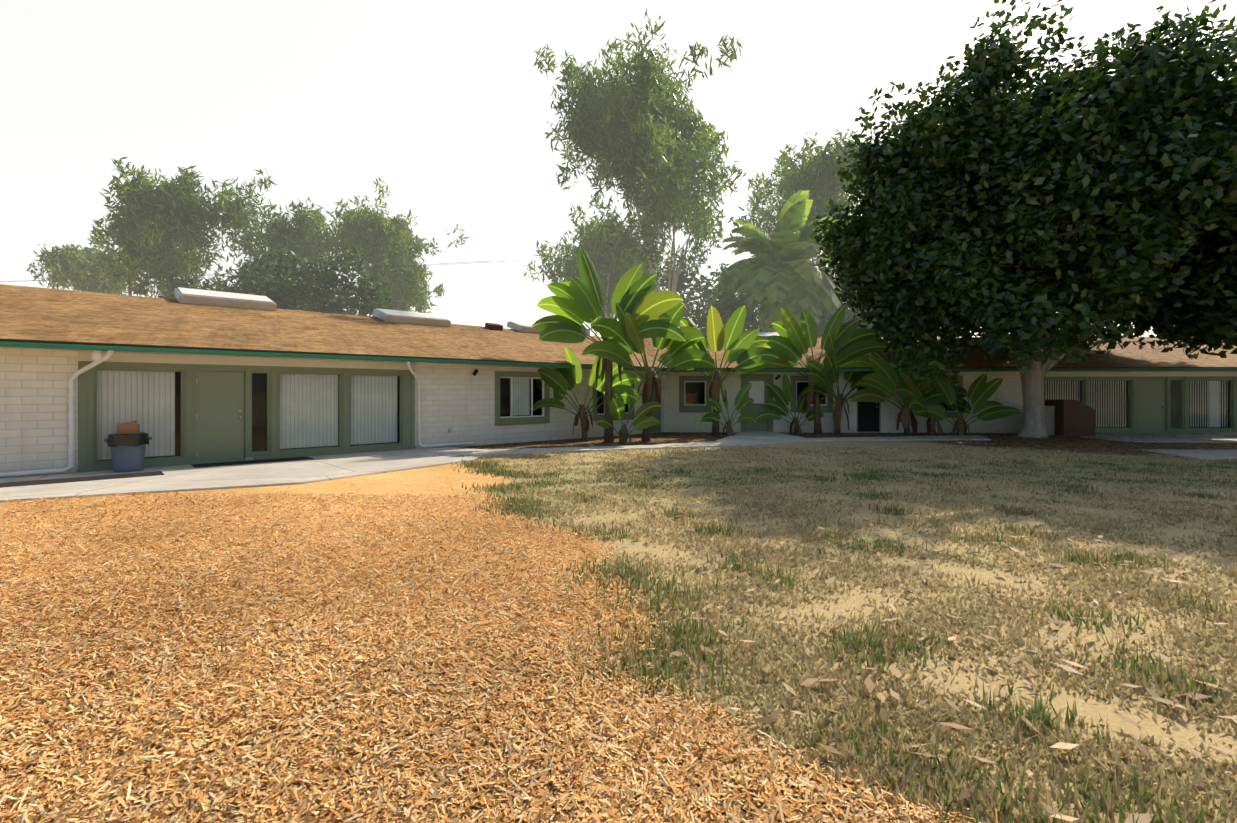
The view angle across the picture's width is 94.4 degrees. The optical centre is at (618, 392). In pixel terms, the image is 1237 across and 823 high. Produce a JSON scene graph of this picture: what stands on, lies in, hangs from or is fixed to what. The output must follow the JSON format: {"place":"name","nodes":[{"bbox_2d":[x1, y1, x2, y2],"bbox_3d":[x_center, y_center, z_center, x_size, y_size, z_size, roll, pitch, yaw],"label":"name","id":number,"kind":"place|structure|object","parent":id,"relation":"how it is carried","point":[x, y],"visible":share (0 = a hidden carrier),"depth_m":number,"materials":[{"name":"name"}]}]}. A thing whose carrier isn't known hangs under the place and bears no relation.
{"place":"outdoors","nodes":[
{"label":"outdoors","id":0,"kind":"place"},
{"bbox_2d":[0,436,1236,822],"bbox_3d":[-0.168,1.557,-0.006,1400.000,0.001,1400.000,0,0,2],"label":"ground","id":1,"kind":"structure","parent":0,"point":[444,480],"depth_m":5.29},
{"bbox_2d":[24,227,146,295],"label":"eucalyptus tree","id":2,"kind":"object","parent":1,"relation":"on","point":[62,264],"depth_m":59.45,"materials":[{"name":"green plant"}]},
{"bbox_2d":[90,157,260,299],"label":"eucalyptus tree","id":3,"kind":"object","parent":1,"relation":"on","point":[160,218],"depth_m":45.43,"materials":[{"name":"green plant"}]},
{"bbox_2d":[159,269,280,302],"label":"bushy tree","id":4,"kind":"object","parent":1,"relation":"on","point":[206,285],"visible":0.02,"depth_m":44.29,"materials":[{"name":"green plant"}]},
{"bbox_2d":[0,447,486,502],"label":"walkway","id":5,"kind":"structure","parent":1,"relation":"on","point":[182,478],"depth_m":10.58,"materials":[{"name":"concrete"}]},
{"bbox_2d":[104,420,151,471],"bbox_3d":[-9.448,1.034,11.039,0.626,0.966,0.629,0,0,2],"label":"trash can","id":6,"kind":"object","parent":5,"relation":"on","point":[127,442],"visible":1,"depth_m":10.88,"materials":[{"name":"plastic"}]},
{"bbox_2d":[0,456,313,487],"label":"door mats","id":7,"kind":"object","parent":5,"relation":"on","point":[61,480],"depth_m":10.37,"materials":[{"name":"grey rubber"}]},
{"bbox_2d":[0,260,518,295],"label":"power line","id":8,"kind":"object","parent":1,"relation":"on","point":[130,291],"visible":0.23,"depth_m":50.02,"materials":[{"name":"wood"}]},
{"bbox_2d":[177,165,350,313],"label":"eucalyptus tree","id":9,"kind":"object","parent":1,"relation":"on","point":[303,235],"depth_m":48.87,"materials":[{"name":"green plant"}]},
{"bbox_2d":[210,244,408,316],"bbox_3d":[-21.011,-4.491,40.465,13.860,12.105,12.029,0,0,2],"label":"bushy tree","id":10,"kind":"object","parent":1,"relation":"on","point":[285,287],"depth_m":38.22,"materials":[{"name":"green plant"}]},
{"bbox_2d":[316,177,469,315],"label":"eucalyptus tree","id":11,"kind":"object","parent":1,"relation":"on","point":[369,232],"depth_m":52.57,"materials":[{"name":"green plant"}]},
{"bbox_2d":[346,245,444,314],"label":"eucalyptus tree","id":12,"kind":"object","parent":1,"relation":"on","point":[408,287],"depth_m":52.91,"materials":[{"name":"green plant"}]},
{"bbox_2d":[0,481,998,822],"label":"mulch chips","id":13,"kind":"object","parent":1,"relation":"on","point":[708,791],"visible":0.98,"depth_m":2.82,"materials":[{"name":"brown wood"}]},
{"bbox_2d":[459,432,738,449],"bbox_3d":[0.479,1.551,18.189,11.373,0.001,3.972,0,0,-43],"label":"bed","id":14,"kind":"object","parent":1,"relation":"on","point":[670,437],"visible":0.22,"depth_m":17.98,"materials":[{"name":"brown soil"}]},
{"bbox_2d":[532,247,715,443],"bbox_3d":[0.234,-1.326,17.750,6.351,6.307,2.946,0,0,-5],"label":"strelitzia plant","id":15,"kind":"object","parent":14,"relation":"on","point":[641,309],"visible":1,"depth_m":17.73,"materials":[{"name":"green plant"}]},
{"bbox_2d":[523,195,678,335],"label":"eucalyptus tree","id":16,"kind":"object","parent":1,"relation":"on","point":[594,245],"depth_m":48.98,"materials":[{"name":"green plant"}]},
{"bbox_2d":[0,284,1236,477],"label":"building","id":17,"kind":"structure","parent":1,"relation":"on","point":[188,376],"depth_m":14.94,"materials":[{"name":"paint"}]},
{"bbox_2d":[534,9,762,291],"bbox_3d":[2.415,-11.721,42.672,16.756,26.976,20.422,0,0,2],"label":"eucalyptus tree","id":18,"kind":"object","parent":1,"relation":"on","point":[664,147],"depth_m":39.78,"materials":[{"name":"green plant"}]},
{"bbox_2d":[652,259,757,329],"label":"bushy tree","id":19,"kind":"object","parent":1,"relation":"on","point":[681,286],"depth_m":49.88,"materials":[{"name":"green plant"}]},
{"bbox_2d":[658,305,778,435],"bbox_3d":[3.462,-0.658,20.294,4.389,4.921,1.246,0,0,-7],"label":"strelitzia plant","id":20,"kind":"object","parent":1,"relation":"on","point":[745,352],"visible":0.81,"depth_m":20.24,"materials":[{"name":"green plant"}]},
{"bbox_2d":[716,432,831,445],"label":"walkway","id":21,"kind":"structure","parent":1,"relation":"on","point":[764,438],"depth_m":18.41,"materials":[{"name":"concrete"}]},
{"bbox_2d":[683,288,865,337],"bbox_3d":[10.083,-2.983,37.551,13.590,9.094,9.823,0,0,2],"label":"bushy tree","id":22,"kind":"object","parent":1,"relation":"on","point":[731,305],"visible":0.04,"depth_m":35.44,"materials":[{"name":"green plant"}]},
{"bbox_2d":[709,190,845,336],"bbox_3d":[10.142,-5.000,35.473,8.948,13.134,8.977,0,0,2],"label":"palm tree","id":23,"kind":"object","parent":1,"relation":"on","point":[772,266],"visible":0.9,"depth_m":33.44,"materials":[{"name":"green plant"}]},
{"bbox_2d":[746,127,872,279],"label":"eucalyptus tree","id":24,"kind":"object","parent":1,"relation":"on","point":[806,176],"depth_m":44.41,"materials":[{"name":"green plant"}]},
{"bbox_2d":[749,303,886,433],"bbox_3d":[7.699,-0.622,21.468,5.599,5.122,2.191,0,0,2],"label":"strelitzia plant","id":25,"kind":"object","parent":1,"relation":"on","point":[848,344],"visible":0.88,"depth_m":21.23,"materials":[{"name":"green plant"}]},
{"bbox_2d":[438,444,1236,822],"bbox_3d":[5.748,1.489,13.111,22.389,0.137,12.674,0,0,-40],"label":"grass","id":26,"kind":"structure","parent":1,"relation":"on","point":[1088,752],"depth_m":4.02,"materials":[{"name":"plant"}]},
{"bbox_2d":[795,260,882,336],"bbox_3d":[16.028,-3.927,39.673,11.029,10.979,11.374,0,0,2],"label":"bushy tree","id":27,"kind":"object","parent":1,"relation":"on","point":[848,311],"visible":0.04,"depth_m":35.95,"materials":[{"name":"green plant"}]},
{"bbox_2d":[517,432,1236,822],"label":"fallen leaves","id":28,"kind":"object","parent":1,"relation":"on","point":[1145,818],"visible":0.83,"depth_m":3.17,"materials":[{"name":"brown plant"}]},
{"bbox_2d":[782,433,1017,437],"bbox_3d":[10.934,1.551,20.326,10.140,0.001,2.951,0,0,2],"label":"bed","id":29,"kind":"object","parent":1,"relation":"on","point":[822,435],"visible":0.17,"depth_m":20.95,"materials":[{"name":"brown soil"}]},
{"bbox_2d":[851,343,1020,434],"bbox_3d":[11.226,0.035,20.623,5.337,3.711,1.938,0,0,-2],"label":"strelitzia plant","id":30,"kind":"object","parent":29,"relation":"on","point":[882,383],"visible":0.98,"depth_m":20.58,"materials":[{"name":"green plant"}]},
{"bbox_2d":[1022,399,1094,436],"bbox_3d":[15.675,0.907,20.431,1.670,1.300,1.190,0,0,2],"label":"utility box","id":31,"kind":"object","parent":29,"relation":"on","point":[1069,417],"visible":0.71,"depth_m":19.84,"materials":[{"name":"metal"}]},
{"bbox_2d":[810,0,1236,437],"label":"ficus tree","id":32,"kind":"object","parent":1,"relation":"on","point":[989,186],"depth_m":16.04,"materials":[{"name":"green plant"}]},
{"bbox_2d":[0,0,1236,336],"label":"sky","id":33,"kind":"structure","parent":0,"point":[446,103],"materials":[{"name":"white"}]},
{"bbox_2d":[484,441,755,455],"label":"walkway","id":34,"kind":"structure","parent":0,"point":[607,448],"depth_m":15.74,"materials":[{"name":"concrete"}]},
{"bbox_2d":[814,435,990,440],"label":"walkway","id":35,"kind":"structure","parent":0,"point":[956,437],"depth_m":18.82,"materials":[{"name":"concrete"}]},
{"bbox_2d":[1080,433,1236,442],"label":"walkway","id":36,"kind":"structure","parent":0,"point":[1166,437],"depth_m":19.20,"materials":[{"name":"concrete"}]},
{"bbox_2d":[1142,449,1236,458],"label":"sidewalk","id":37,"kind":"structure","parent":0,"point":[1214,454],"depth_m":14.21,"materials":[{"name":"concrete"}]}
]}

